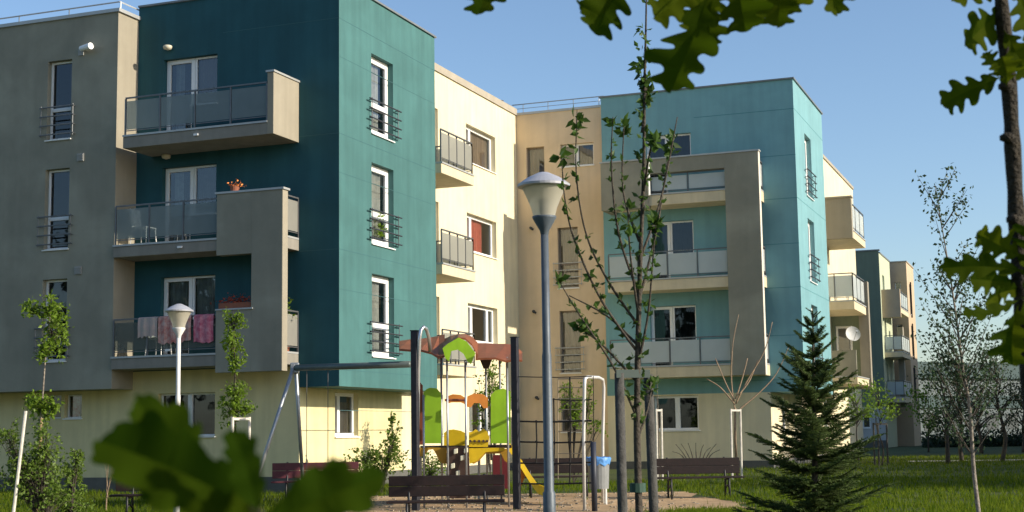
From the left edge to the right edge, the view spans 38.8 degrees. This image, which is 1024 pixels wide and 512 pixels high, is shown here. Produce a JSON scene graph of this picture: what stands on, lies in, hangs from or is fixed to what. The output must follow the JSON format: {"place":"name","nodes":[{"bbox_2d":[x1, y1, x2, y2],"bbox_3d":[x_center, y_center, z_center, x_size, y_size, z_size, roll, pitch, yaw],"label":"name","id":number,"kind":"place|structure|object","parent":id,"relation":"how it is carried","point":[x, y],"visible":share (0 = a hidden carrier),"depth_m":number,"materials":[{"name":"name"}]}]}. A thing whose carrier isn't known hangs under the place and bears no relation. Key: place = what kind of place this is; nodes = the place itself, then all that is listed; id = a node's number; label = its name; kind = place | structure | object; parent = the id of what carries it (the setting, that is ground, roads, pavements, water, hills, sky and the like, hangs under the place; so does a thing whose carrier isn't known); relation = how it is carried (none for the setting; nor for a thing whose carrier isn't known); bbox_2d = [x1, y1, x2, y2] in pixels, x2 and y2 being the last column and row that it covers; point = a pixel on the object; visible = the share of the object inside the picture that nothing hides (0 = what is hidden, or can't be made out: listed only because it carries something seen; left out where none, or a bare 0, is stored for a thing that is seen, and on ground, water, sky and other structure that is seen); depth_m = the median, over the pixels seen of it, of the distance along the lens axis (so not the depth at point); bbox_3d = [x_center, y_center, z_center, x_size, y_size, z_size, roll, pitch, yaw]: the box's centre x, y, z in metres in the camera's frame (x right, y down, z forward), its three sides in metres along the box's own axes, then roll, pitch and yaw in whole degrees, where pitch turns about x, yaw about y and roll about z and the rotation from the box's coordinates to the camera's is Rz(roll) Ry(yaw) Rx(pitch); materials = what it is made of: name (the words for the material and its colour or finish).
{"place":"outdoors","nodes":[
{"label":"outdoors","id":0,"kind":"place"},
{"bbox_2d":[0,438,1023,511],"bbox_3d":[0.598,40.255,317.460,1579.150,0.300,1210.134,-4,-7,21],"label":"lawn ground","id":1,"kind":"structure","parent":0,"point":[908,451],"depth_m":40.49,"materials":[{"name":"green plant"}]},
{"bbox_2d":[12,411,26,511],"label":"tree stakes","id":2,"kind":"object","parent":1,"relation":"on","point":[19,461],"visible":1,"depth_m":24.10,"materials":[{"name":"white wood"}]},
{"bbox_2d":[0,417,90,511],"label":"shrub","id":3,"kind":"object","parent":1,"relation":"on","point":[35,493],"visible":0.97,"depth_m":24.49,"materials":[{"name":"green plant"}]},
{"bbox_2d":[19,289,73,448],"bbox_3d":[-8.054,2.589,25.042,1.024,4.109,0.835,-4,-7,21],"label":"young tree","id":4,"kind":"object","parent":1,"relation":"on","point":[41,404],"visible":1,"depth_m":25.13,"materials":[{"name":"green plant"}]},
{"bbox_2d":[48,447,94,511],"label":"shrub","id":5,"kind":"object","parent":1,"relation":"on","point":[76,462],"visible":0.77,"depth_m":25.26,"materials":[{"name":"green plant"}]},
{"bbox_2d":[105,466,110,509],"bbox_3d":[-7.999,4.505,28.917,0.736,1.187,0.394,-2,-7,8],"label":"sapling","id":6,"kind":"object","parent":1,"relation":"on","point":[107,489],"visible":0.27,"depth_m":28.90,"materials":[{"name":"plant"}]},
{"bbox_2d":[109,482,139,511],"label":"park bench","id":7,"kind":"object","parent":1,"relation":"on","point":[119,487],"visible":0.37,"depth_m":26.62,"materials":[{"name":"brown wood"}]},
{"bbox_2d":[164,304,193,511],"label":"street lamp","id":8,"kind":"object","parent":1,"relation":"on","point":[178,314],"visible":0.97,"depth_m":26.04,"materials":[{"name":"white metal"}]},
{"bbox_2d":[216,309,257,428],"bbox_3d":[-5.602,3.056,29.470,0.826,4.057,1.103,0,-7,-6],"label":"young tree","id":9,"kind":"object","parent":1,"relation":"on","point":[234,404],"visible":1,"depth_m":29.35,"materials":[{"name":"green plant"}]},
{"bbox_2d":[90,393,385,511],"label":"oak sapling","id":10,"kind":"object","parent":1,"relation":"on","point":[154,453],"visible":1,"depth_m":0.69,"materials":[{"name":"green plant"}]},
{"bbox_2d":[231,417,250,436],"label":"tree stakes","id":11,"kind":"object","parent":1,"relation":"on","point":[249,424],"visible":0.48,"depth_m":29.18,"materials":[{"name":"white wood"}]},
{"bbox_2d":[0,0,625,493],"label":"apartment building","id":12,"kind":"structure","parent":1,"relation":"on","point":[326,132],"depth_m":36.27,"materials":[{"name":"paint"}]},
{"bbox_2d":[33,279,69,362],"bbox_3d":[-11.384,1.617,36.179,1.040,2.075,0.306,-4,-7,21],"label":"french window","id":13,"kind":"structure","parent":12,"relation":"in","point":[59,287],"depth_m":36.32,"materials":[{"name":"grey glass"}]},
{"bbox_2d":[36,169,72,250],"bbox_3d":[-11.425,-1.162,36.520,1.040,2.075,0.306,-4,-7,21],"label":"french window","id":14,"kind":"structure","parent":12,"relation":"in","point":[58,203],"depth_m":36.65,"materials":[{"name":"grey glass"}]},
{"bbox_2d":[39,61,74,141],"bbox_3d":[-11.467,-3.940,36.861,1.040,2.075,0.306,-4,-7,21],"label":"french window","id":15,"kind":"structure","parent":12,"relation":"in","point":[61,80],"depth_m":36.99,"materials":[{"name":"grey glass"}]},
{"bbox_2d":[49,395,81,418],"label":"window","id":16,"kind":"structure","parent":12,"relation":"in","point":[58,416],"depth_m":37.09,"materials":[{"name":"grey glass"}]},
{"bbox_2d":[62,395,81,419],"bbox_3d":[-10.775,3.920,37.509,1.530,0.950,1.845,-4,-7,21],"label":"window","id":17,"kind":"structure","parent":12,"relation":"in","point":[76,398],"depth_m":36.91,"materials":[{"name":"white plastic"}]},
{"bbox_2d":[138,317,157,337],"bbox_3d":[-8.772,1.730,35.069,0.550,0.517,0.146,-4,-7,21],"label":"hanging cloth","id":18,"kind":"object","parent":12,"relation":"hanging from","point":[147,326],"visible":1,"depth_m":35.03,"materials":[{"name":"white fabric"}]},
{"bbox_2d":[158,315,192,343],"bbox_3d":[-8.057,1.770,34.786,0.920,0.686,0.147,-4,-7,21],"label":"hanging cloth","id":19,"kind":"object","parent":12,"relation":"hanging from","point":[166,333],"visible":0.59,"depth_m":34.79,"materials":[{"name":"pink fabric"}]},
{"bbox_2d":[163,277,196,354],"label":"balcony door","id":20,"kind":"structure","parent":12,"relation":"in","point":[181,288],"depth_m":36.20,"materials":[{"name":"white plastic"}]},
{"bbox_2d":[165,166,198,240],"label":"balcony door","id":21,"kind":"structure","parent":12,"relation":"in","point":[179,172],"depth_m":36.55,"materials":[{"name":"white plastic"}]},
{"bbox_2d":[166,58,199,129],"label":"balcony door","id":22,"kind":"structure","parent":12,"relation":"in","point":[180,76],"depth_m":36.89,"materials":[{"name":"white plastic"}]},
{"bbox_2d":[161,392,215,437],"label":"window","id":23,"kind":"structure","parent":12,"relation":"in","point":[201,406],"depth_m":35.53,"materials":[{"name":"grey glass"}]},
{"bbox_2d":[193,275,214,318],"bbox_3d":[-7.535,1.098,35.861,0.720,1.225,0.155,-4,-7,21],"label":"window","id":24,"kind":"structure","parent":12,"relation":"in","point":[205,284],"depth_m":35.93,"materials":[{"name":"black glass"}]},
{"bbox_2d":[194,314,214,342],"bbox_3d":[-7.301,1.730,34.499,0.540,0.698,0.146,-4,-7,21],"label":"hanging cloth","id":25,"kind":"object","parent":12,"relation":"hanging from","point":[203,328],"visible":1,"depth_m":34.45,"materials":[{"name":"pink fabric"}]},
{"bbox_2d":[194,164,215,202],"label":"window","id":26,"kind":"structure","parent":12,"relation":"in","point":[207,173],"depth_m":36.27,"materials":[{"name":"grey glass"}]},
{"bbox_2d":[195,55,216,93],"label":"window","id":27,"kind":"structure","parent":12,"relation":"in","point":[208,65],"depth_m":36.61,"materials":[{"name":"glass"}]},
{"bbox_2d":[210,294,250,308],"bbox_3d":[-6.582,1.055,34.410,1.305,0.389,0.388,-4,-7,21],"label":"flower box","id":28,"kind":"object","parent":12,"relation":"on","point":[236,304],"visible":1,"depth_m":34.32,"materials":[{"name":"ceramic"}]},
{"bbox_2d":[227,179,242,190],"bbox_3d":[-6.570,-1.700,34.697,0.522,0.326,0.236,-4,-7,21],"label":"flower pot","id":29,"kind":"object","parent":12,"relation":"on","point":[236,187],"visible":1,"depth_m":34.64,"materials":[{"name":"ceramic"}]},
{"bbox_2d":[287,299,295,350],"bbox_3d":[-5.428,1.439,34.451,0.752,1.663,0.505,-4,-7,21],"label":"potted plant","id":30,"kind":"object","parent":12,"relation":"on","point":[292,315],"visible":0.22,"depth_m":34.40,"materials":[{"name":"green plant"}]},
{"bbox_2d":[334,393,360,437],"bbox_3d":[-4.277,4.021,36.650,0.335,1.130,1.330,-4,-7,21],"label":"window","id":31,"kind":"structure","parent":12,"relation":"in","point":[341,399],"depth_m":36.90,"materials":[{"name":"white plastic"}]},
{"bbox_2d":[378,112,383,187],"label":"balcony door","id":32,"kind":"structure","parent":12,"relation":"in","point":[380,116],"depth_m":43.49,"materials":[{"name":"glass"}]},
{"bbox_2d":[379,294,383,350],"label":"balcony door","id":33,"kind":"structure","parent":12,"relation":"in","point":[381,299],"depth_m":42.84,"materials":[{"name":"plastic"}]},
{"bbox_2d":[380,201,383,241],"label":"balcony door","id":34,"kind":"structure","parent":12,"relation":"in","point":[381,202],"depth_m":43.28,"materials":[{"name":"glass"}]},
{"bbox_2d":[377,212,387,237],"bbox_3d":[-3.312,-0.805,36.979,0.195,0.666,0.717,-4,-7,21],"label":"potted plant","id":35,"kind":"object","parent":12,"relation":"on","point":[380,234],"visible":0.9,"depth_m":36.87,"materials":[{"name":"green plant"}]},
{"bbox_2d":[369,57,401,142],"bbox_3d":[-3.404,-4.023,37.182,0.427,2.080,1.820,-4,-7,21],"label":"french window","id":36,"kind":"structure","parent":12,"relation":"in","point":[375,108],"depth_m":37.40,"materials":[{"name":"white plastic"}]},
{"bbox_2d":[369,165,402,249],"bbox_3d":[-3.360,-1.245,36.840,0.422,2.080,1.820,-4,-7,21],"label":"french window","id":37,"kind":"structure","parent":12,"relation":"in","point":[376,171],"depth_m":37.09,"materials":[{"name":"white plastic"}]},
{"bbox_2d":[370,275,402,358],"bbox_3d":[-3.321,1.534,36.500,0.425,2.080,1.820,-4,-7,21],"label":"french window","id":38,"kind":"structure","parent":12,"relation":"in","point":[376,325],"depth_m":36.72,"materials":[{"name":"white plastic"}]},
{"bbox_2d":[469,399,489,433],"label":"window","id":39,"kind":"structure","parent":12,"relation":"in","point":[470,408],"depth_m":45.10,"materials":[{"name":"white plastic"}]},
{"bbox_2d":[468,304,492,343],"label":"window","id":40,"kind":"structure","parent":12,"relation":"in","point":[485,310],"depth_m":46.10,"materials":[{"name":"white plastic"}]},
{"bbox_2d":[466,126,496,174],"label":"window","id":41,"kind":"structure","parent":12,"relation":"in","point":[478,140],"depth_m":46.69,"materials":[{"name":"white plastic"}]},
{"bbox_2d":[467,215,497,259],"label":"window","id":42,"kind":"structure","parent":12,"relation":"in","point":[473,223],"depth_m":46.12,"materials":[{"name":"white plastic"}]},
{"bbox_2d":[271,462,358,493],"bbox_3d":[-4.186,4.806,30.895,1.840,0.848,0.593,0,-7,-6],"label":"park bench","id":43,"kind":"object","parent":1,"relation":"on","point":[280,470],"visible":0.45,"depth_m":31.08,"materials":[{"name":"brown wood"}]},
{"bbox_2d":[262,361,410,475],"bbox_3d":[-3.330,3.607,29.554,3.613,2.944,1.988,-4,-7,21],"label":"swing set","id":44,"kind":"object","parent":1,"relation":"on","point":[295,368],"visible":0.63,"depth_m":29.70,"materials":[{"name":"grey metal"}]},
{"bbox_2d":[343,411,410,492],"bbox_3d":[-3.160,4.562,33.791,1.710,1.927,1.318,2,-7,-19],"label":"shrub","id":45,"kind":"object","parent":1,"relation":"on","point":[370,458],"visible":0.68,"depth_m":33.73,"materials":[{"name":"green plant"}]},
{"bbox_2d":[408,451,445,475],"bbox_3d":[-1.961,5.066,34.430,0.920,1.122,0.878,3,-8,-32],"label":"shrub","id":46,"kind":"object","parent":1,"relation":"on","point":[434,467],"visible":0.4,"depth_m":34.41,"materials":[{"name":"green plant"}]},
{"bbox_2d":[471,360,505,474],"bbox_3d":[-0.544,4.144,36.421,0.899,3.268,0.811,4,-8,-33],"label":"young tree","id":47,"kind":"object","parent":1,"relation":"on","point":[493,386],"visible":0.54,"depth_m":36.41,"materials":[{"name":"green plant"}]},
{"bbox_2d":[517,172,569,511],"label":"street lamp","id":48,"kind":"object","parent":1,"relation":"on","point":[543,191],"visible":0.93,"depth_m":13.99,"materials":[{"name":"grey metal"}]},
{"bbox_2d":[557,379,608,482],"bbox_3d":[1.761,4.328,36.466,1.270,2.873,0.725,1,-7,-17],"label":"young tree","id":49,"kind":"object","parent":1,"relation":"on","point":[575,415],"visible":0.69,"depth_m":36.45,"materials":[{"name":"green plant"}]},
{"bbox_2d":[549,0,681,511],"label":"young tree","id":50,"kind":"object","parent":1,"relation":"on","point":[645,99],"visible":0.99,"depth_m":7.99,"materials":[{"name":"green plant"}]},
{"bbox_2d":[614,370,658,511],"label":"tree stakes","id":51,"kind":"object","parent":1,"relation":"on","point":[619,377],"visible":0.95,"depth_m":7.90,"materials":[{"name":"grey wood"}]},
{"bbox_2d":[657,384,659,476],"bbox_3d":[3.844,4.383,38.130,0.037,2.990,0.236,-1,-7,0],"label":"sapling","id":52,"kind":"object","parent":1,"relation":"on","point":[658,429],"visible":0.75,"depth_m":38.10,"materials":[{"name":"brown wood"}]},
{"bbox_2d":[655,409,663,479],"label":"tree stakes","id":53,"kind":"object","parent":1,"relation":"on","point":[656,428],"visible":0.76,"depth_m":37.96,"materials":[{"name":"white wood"}]},
{"bbox_2d":[502,77,872,468],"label":"apartment building","id":54,"kind":"structure","parent":1,"relation":"on","point":[762,219],"depth_m":46.52,"materials":[{"name":"paint"}]},
{"bbox_2d":[528,147,574,176],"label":"window","id":55,"kind":"structure","parent":54,"relation":"in","point":[535,155],"depth_m":49.12,"materials":[{"name":"beige glass"}]},
{"bbox_2d":[553,227,581,289],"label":"window","id":56,"kind":"structure","parent":54,"relation":"in","point":[568,259],"depth_m":48.31,"materials":[{"name":"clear glass"}]},
{"bbox_2d":[555,311,584,373],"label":"window","id":57,"kind":"structure","parent":54,"relation":"in","point":[571,355],"depth_m":47.95,"materials":[{"name":"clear glass"}]},
{"bbox_2d":[560,399,581,432],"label":"window","id":58,"kind":"structure","parent":54,"relation":"in","point":[564,411],"depth_m":47.63,"materials":[{"name":"grey glass"}]},
{"bbox_2d":[559,143,593,167],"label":"window","id":59,"kind":"structure","parent":54,"relation":"in","point":[585,154],"depth_m":48.50,"materials":[{"name":"white plastic"}]},
{"bbox_2d":[647,136,667,193],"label":"balcony door","id":60,"kind":"structure","parent":54,"relation":"in","point":[659,153],"depth_m":47.32,"materials":[{"name":"grey glass"}]},
{"bbox_2d":[649,222,670,277],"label":"balcony door","id":61,"kind":"structure","parent":54,"relation":"in","point":[664,239],"depth_m":46.96,"materials":[{"name":"white plastic"}]},
{"bbox_2d":[651,306,673,365],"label":"balcony door","id":62,"kind":"structure","parent":54,"relation":"in","point":[662,317],"depth_m":46.66,"materials":[{"name":"white plastic"}]},
{"bbox_2d":[668,133,690,155],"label":"window","id":63,"kind":"structure","parent":54,"relation":"in","point":[683,140],"depth_m":47.06,"materials":[{"name":"glass"}]},
{"bbox_2d":[654,393,708,431],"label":"window","id":64,"kind":"structure","parent":54,"relation":"in","point":[681,413],"depth_m":46.13,"materials":[{"name":"white plastic"}]},
{"bbox_2d":[670,220,693,253],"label":"window","id":65,"kind":"structure","parent":54,"relation":"in","point":[682,236],"depth_m":46.76,"materials":[{"name":"blue glass"}]},
{"bbox_2d":[673,305,696,340],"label":"window","id":66,"kind":"structure","parent":54,"relation":"in","point":[684,317],"depth_m":46.41,"materials":[{"name":"black glass"}]},
{"bbox_2d":[804,139,817,200],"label":"french window","id":67,"kind":"structure","parent":54,"relation":"in","point":[807,183],"depth_m":48.24,"materials":[{"name":"white plastic"}]},
{"bbox_2d":[808,223,820,284],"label":"french window","id":68,"kind":"structure","parent":54,"relation":"in","point":[810,258],"depth_m":47.89,"materials":[{"name":"white plastic"}]},
{"bbox_2d":[846,326,860,348],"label":"satellite dish","id":69,"kind":"object","parent":54,"relation":"attached to","point":[853,333],"visible":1,"depth_m":53.27,"materials":[{"name":"metal"}]},
{"bbox_2d":[836,325,872,372],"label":"window","id":70,"kind":"structure","parent":54,"relation":"in","point":[842,342],"depth_m":58.80,"materials":[{"name":"grey glass"}]},
{"bbox_2d":[672,443,718,475],"bbox_3d":[5.077,5.601,39.948,1.319,0.936,0.107,-1,-7,0],"label":"shrub","id":71,"kind":"object","parent":1,"relation":"on","point":[696,453],"visible":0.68,"depth_m":39.99,"materials":[{"name":"plant"}]},
{"bbox_2d":[730,409,742,479],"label":"tree stakes","id":72,"kind":"object","parent":1,"relation":"on","point":[731,442],"visible":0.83,"depth_m":38.02,"materials":[{"name":"white wood"}]},
{"bbox_2d":[464,0,1023,413],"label":"oak tree","id":73,"kind":"object","parent":1,"relation":"on","point":[680,62],"visible":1,"depth_m":2.34,"materials":[{"name":"green plant"}]},
{"bbox_2d":[707,314,787,478],"bbox_3d":[6.273,3.695,38.330,2.226,4.332,0.298,-1,-7,-1],"label":"sapling","id":74,"kind":"object","parent":1,"relation":"on","point":[734,403],"visible":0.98,"depth_m":38.31,"materials":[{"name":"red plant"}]},
{"bbox_2d":[731,306,900,511],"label":"spruce tree","id":75,"kind":"object","parent":1,"relation":"on","point":[811,432],"visible":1,"depth_m":14.78,"materials":[{"name":"green plant"}]},
{"bbox_2d":[834,376,883,468],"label":"young tree","id":76,"kind":"object","parent":1,"relation":"on","point":[852,398],"visible":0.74,"depth_m":43.03,"materials":[{"name":"green plant"}]},
{"bbox_2d":[855,375,903,465],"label":"young tree","id":77,"kind":"object","parent":1,"relation":"on","point":[880,405],"visible":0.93,"depth_m":45.98,"materials":[{"name":"green plant"}]},
{"bbox_2d":[872,423,888,465],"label":"tree stakes","id":78,"kind":"object","parent":1,"relation":"on","point":[878,424],"visible":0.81,"depth_m":46.20,"materials":[{"name":"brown wood"}]},
{"bbox_2d":[855,249,912,447],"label":"apartment building","id":79,"kind":"structure","parent":1,"relation":"on","point":[886,302],"depth_m":90.19,"materials":[{"name":"teal paint"}]},
{"bbox_2d":[862,410,870,428],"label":"window","id":80,"kind":"structure","parent":79,"relation":"in","point":[868,421],"depth_m":91.19,"materials":[{"name":"grey glass"}]},
{"bbox_2d":[889,261,921,445],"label":"apartment building","id":81,"kind":"structure","parent":1,"relation":"on","point":[902,280],"depth_m":96.11,"materials":[{"name":"beige paint"}]},
{"bbox_2d":[895,282,912,317],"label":"window","id":82,"kind":"structure","parent":81,"relation":"in","point":[897,285],"depth_m":97.59,"materials":[{"name":"white plastic"}]},
{"bbox_2d":[897,324,914,358],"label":"window","id":83,"kind":"structure","parent":81,"relation":"in","point":[913,352],"depth_m":97.23,"materials":[{"name":"black glass"}]},
{"bbox_2d":[913,365,916,401],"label":"window","id":84,"kind":"structure","parent":81,"relation":"in","point":[914,372],"depth_m":96.92,"materials":[{"name":"black glass"}]},
{"bbox_2d":[900,380,942,451],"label":"broadleaf tree","id":85,"kind":"object","parent":1,"relation":"on","point":[921,396],"visible":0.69,"depth_m":70.06,"materials":[{"name":"green plant"}]},
{"bbox_2d":[907,351,985,463],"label":"broadleaf tree","id":86,"kind":"object","parent":1,"relation":"on","point":[947,447],"visible":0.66,"depth_m":46.94,"materials":[{"name":"green plant"}]},
{"bbox_2d":[936,365,984,460],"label":"broadleaf tree","id":87,"kind":"object","parent":1,"relation":"on","point":[960,450],"visible":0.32,"depth_m":50.00,"materials":[{"name":"green plant"}]},
{"bbox_2d":[910,163,1010,511],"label":"birch tree","id":88,"kind":"object","parent":1,"relation":"on","point":[951,362],"visible":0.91,"depth_m":20.49,"materials":[{"name":"green plant"}]},
{"bbox_2d":[908,459,1023,461],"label":"footpath","id":89,"kind":"structure","parent":1,"relation":"on","point":[967,460],"depth_m":51.00,"materials":[{"name":"concrete"}]},
{"bbox_2d":[918,362,1022,437],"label":"warehouse","id":90,"kind":"structure","parent":1,"relation":"on","point":[1014,372],"depth_m":155.37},
{"bbox_2d":[986,413,998,429],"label":"window","id":91,"kind":"structure","parent":90,"relation":"in","point":[993,420],"depth_m":155.72,"materials":[{"name":"grey glass"}]},
{"bbox_2d":[1006,413,1018,428],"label":"window","id":92,"kind":"structure","parent":90,"relation":"in","point":[1010,426],"depth_m":157.44,"materials":[{"name":"grey glass"}]},
{"bbox_2d":[921,420,1021,447],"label":"hedge","id":93,"kind":"object","parent":1,"relation":"on","point":[935,441],"visible":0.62,"depth_m":86.53,"materials":[{"name":"green plant"}]},
{"bbox_2d":[945,387,1017,453],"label":"broadleaf tree","id":94,"kind":"object","parent":1,"relation":"on","point":[979,426],"visible":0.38,"depth_m":63.98,"materials":[{"name":"green plant"}]},
{"bbox_2d":[963,333,1023,461],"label":"broadleaf tree","id":95,"kind":"object","parent":1,"relation":"on","point":[1003,428],"visible":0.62,"depth_m":48.96,"materials":[{"name":"green plant"}]},
{"bbox_2d":[990,368,1023,451],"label":"broadleaf tree","id":96,"kind":"object","parent":1,"relation":"on","point":[1022,422],"visible":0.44,"depth_m":66.08,"materials":[{"name":"green plant"}]},
{"bbox_2d":[0,0,1023,362],"label":"sky","id":97,"kind":"structure","parent":0,"point":[876,71],"materials":[{"name":"blue"}]},
{"bbox_2d":[369,491,775,511],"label":"sand ground","id":98,"kind":"structure","parent":0,"point":[687,499],"depth_m":28.90,"materials":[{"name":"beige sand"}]},
{"bbox_2d":[386,474,504,511],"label":"park bench","id":99,"kind":"object","parent":98,"relation":"on","point":[484,485],"visible":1,"depth_m":23.02,"materials":[{"name":"brown wood"}]},
{"bbox_2d":[399,325,543,510],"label":"play tower","id":100,"kind":"structure","parent":98,"relation":"on","point":[456,453],"depth_m":28.45,"materials":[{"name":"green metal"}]},
{"bbox_2d":[521,458,587,497],"bbox_3d":[0.997,4.784,31.405,1.840,0.848,0.593,-1,-7,-2],"label":"park bench","id":101,"kind":"object","parent":98,"relation":"on","point":[535,468],"visible":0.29,"depth_m":31.63,"materials":[{"name":"brown wood"}]},
{"bbox_2d":[518,376,597,510],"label":"climbing net","id":102,"kind":"object","parent":98,"relation":"on","point":[593,482],"visible":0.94,"depth_m":27.14,"materials":[{"name":"black metal"}]},
{"bbox_2d":[558,375,604,510],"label":"climbing arch","id":103,"kind":"structure","parent":98,"relation":"on","point":[583,453],"depth_m":27.16,"materials":[{"name":"white metal"}]},
{"bbox_2d":[586,456,610,504],"bbox_3d":[1.704,4.391,28.361,0.507,0.950,0.531,-4,-7,21],"label":"litter bin","id":104,"kind":"object","parent":98,"relation":"on","point":[603,463],"visible":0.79,"depth_m":28.20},
{"bbox_2d":[656,457,744,499],"bbox_3d":[3.861,4.602,30.108,1.840,0.848,0.593,-1,-7,-3],"label":"park bench","id":105,"kind":"object","parent":98,"relation":"on","point":[691,465],"visible":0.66,"depth_m":30.34,"materials":[{"name":"brown wood"}]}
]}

